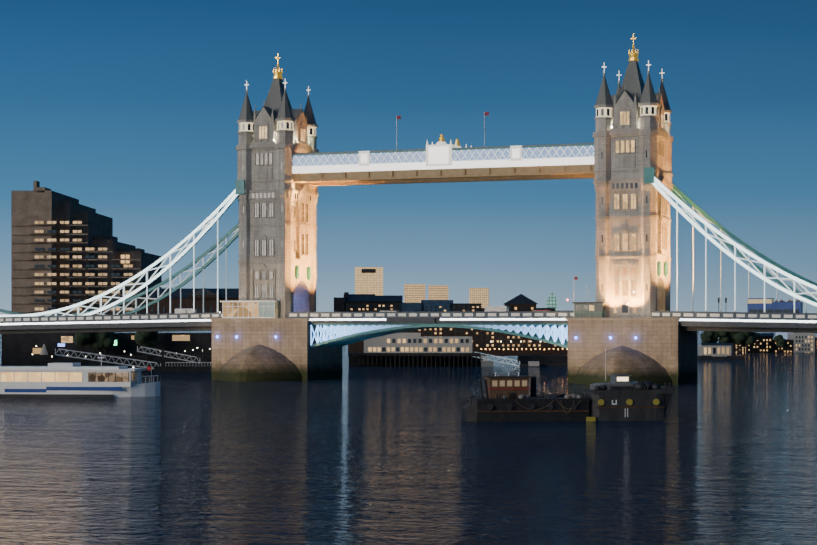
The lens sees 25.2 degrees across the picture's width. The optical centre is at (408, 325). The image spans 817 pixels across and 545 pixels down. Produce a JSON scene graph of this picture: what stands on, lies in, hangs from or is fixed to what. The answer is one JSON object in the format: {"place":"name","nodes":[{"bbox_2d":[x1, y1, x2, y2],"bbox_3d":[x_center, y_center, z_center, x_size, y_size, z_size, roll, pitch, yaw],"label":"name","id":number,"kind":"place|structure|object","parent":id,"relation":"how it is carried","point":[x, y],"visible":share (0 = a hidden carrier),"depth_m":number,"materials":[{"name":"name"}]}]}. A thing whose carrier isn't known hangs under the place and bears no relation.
{"place":"outdoors","nodes":[
{"label":"outdoors","id":0,"kind":"place"},
{"bbox_2d":[1,181,238,371],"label":"bank buildings","id":1,"kind":"structure","parent":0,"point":[66,251],"depth_m":546.56,"materials":[{"name":"brown concrete"}]},
{"bbox_2d":[0,331,816,544],"bbox_3d":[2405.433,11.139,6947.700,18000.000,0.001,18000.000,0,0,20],"label":"river water","id":2,"kind":"structure","parent":0,"point":[724,452],"depth_m":146.94,"materials":[{"name":"blue liquid"}]},
{"bbox_2d":[0,353,159,396],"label":"passenger boat","id":3,"kind":"object","parent":2,"relation":"on","point":[64,380],"visible":0.96,"depth_m":287.37,"materials":[{"name":"grey metal"}]},
{"bbox_2d":[210,318,342,380],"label":"pier","id":4,"kind":"structure","parent":2,"relation":"in","point":[262,349],"depth_m":373.53,"materials":[{"name":"beige stone"}]},
{"bbox_2d":[236,53,318,317],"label":"tower","id":5,"kind":"structure","parent":4,"relation":"on","point":[277,226],"depth_m":377.89,"materials":[{"name":"stone"}]},
{"bbox_2d":[292,112,593,185],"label":"walkways","id":6,"kind":"structure","parent":5,"relation":"attached to","point":[441,161],"depth_m":365.67,"materials":[{"name":"painted steel"},{"name":"glass"}]},
{"bbox_2d":[0,311,816,333],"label":"bridge deck","id":7,"kind":"structure","parent":4,"relation":"on","point":[752,322],"depth_m":365.54,"materials":[{"name":"white metal"}]},
{"bbox_2d":[0,180,244,316],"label":"chains","id":8,"kind":"object","parent":7,"relation":"on","point":[230,199],"visible":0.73,"depth_m":389.31,"materials":[{"name":"white metal"}]},
{"bbox_2d":[175,306,550,312],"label":"vehicles","id":9,"kind":"object","parent":7,"relation":"on","point":[496,308],"visible":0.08,"depth_m":370.46,"materials":[{"name":"white metal"}]},
{"bbox_2d":[310,323,567,348],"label":"bascule girders","id":10,"kind":"object","parent":7,"relation":"attached to","point":[346,333],"visible":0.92,"depth_m":367.26,"materials":[{"name":"blue"}]},
{"bbox_2d":[644,167,816,312],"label":"chains","id":11,"kind":"object","parent":7,"relation":"on","point":[676,193],"visible":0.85,"depth_m":347.05,"materials":[{"name":"white metal"}]},
{"bbox_2d":[747,298,802,312],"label":"tour bus","id":12,"kind":"object","parent":7,"relation":"on","point":[757,305],"visible":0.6,"depth_m":343.94,"materials":[{"name":"blue metal"}]},
{"bbox_2d":[219,277,634,317],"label":"bridge cabins","id":13,"kind":"object","parent":4,"relation":"on","point":[259,309],"visible":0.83,"depth_m":374.87,"materials":[{"name":"beige stone"}]},
{"bbox_2d":[334,267,567,366],"bbox_3d":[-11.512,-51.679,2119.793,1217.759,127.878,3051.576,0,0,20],"label":"background buildings","id":14,"kind":"structure","parent":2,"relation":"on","point":[449,346],"depth_m":583.48,"materials":[{"name":"beige concrete"}]},
{"bbox_2d":[461,349,674,421],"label":"moored barges","id":15,"kind":"object","parent":2,"relation":"on","point":[618,397],"visible":0.98,"depth_m":214.19,"materials":[{"name":"black metal"}]},
{"bbox_2d":[566,317,697,384],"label":"pier","id":16,"kind":"structure","parent":2,"relation":"in","point":[660,351],"depth_m":347.72,"materials":[{"name":"beige stone"}]},
{"bbox_2d":[593,33,672,317],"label":"tower","id":17,"kind":"structure","parent":16,"relation":"on","point":[633,137],"depth_m":351.63,"materials":[{"name":"stone"}]},
{"bbox_2d":[698,331,816,358],"bbox_3d":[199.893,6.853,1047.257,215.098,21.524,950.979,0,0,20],"label":"riverbank buildings","id":18,"kind":"structure","parent":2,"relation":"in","point":[725,347],"depth_m":742.05,"materials":[{"name":"brick"}]},
{"bbox_2d":[0,0,816,314],"label":"sky","id":19,"kind":"structure","parent":0,"point":[128,110],"materials":[{"name":"blue"}]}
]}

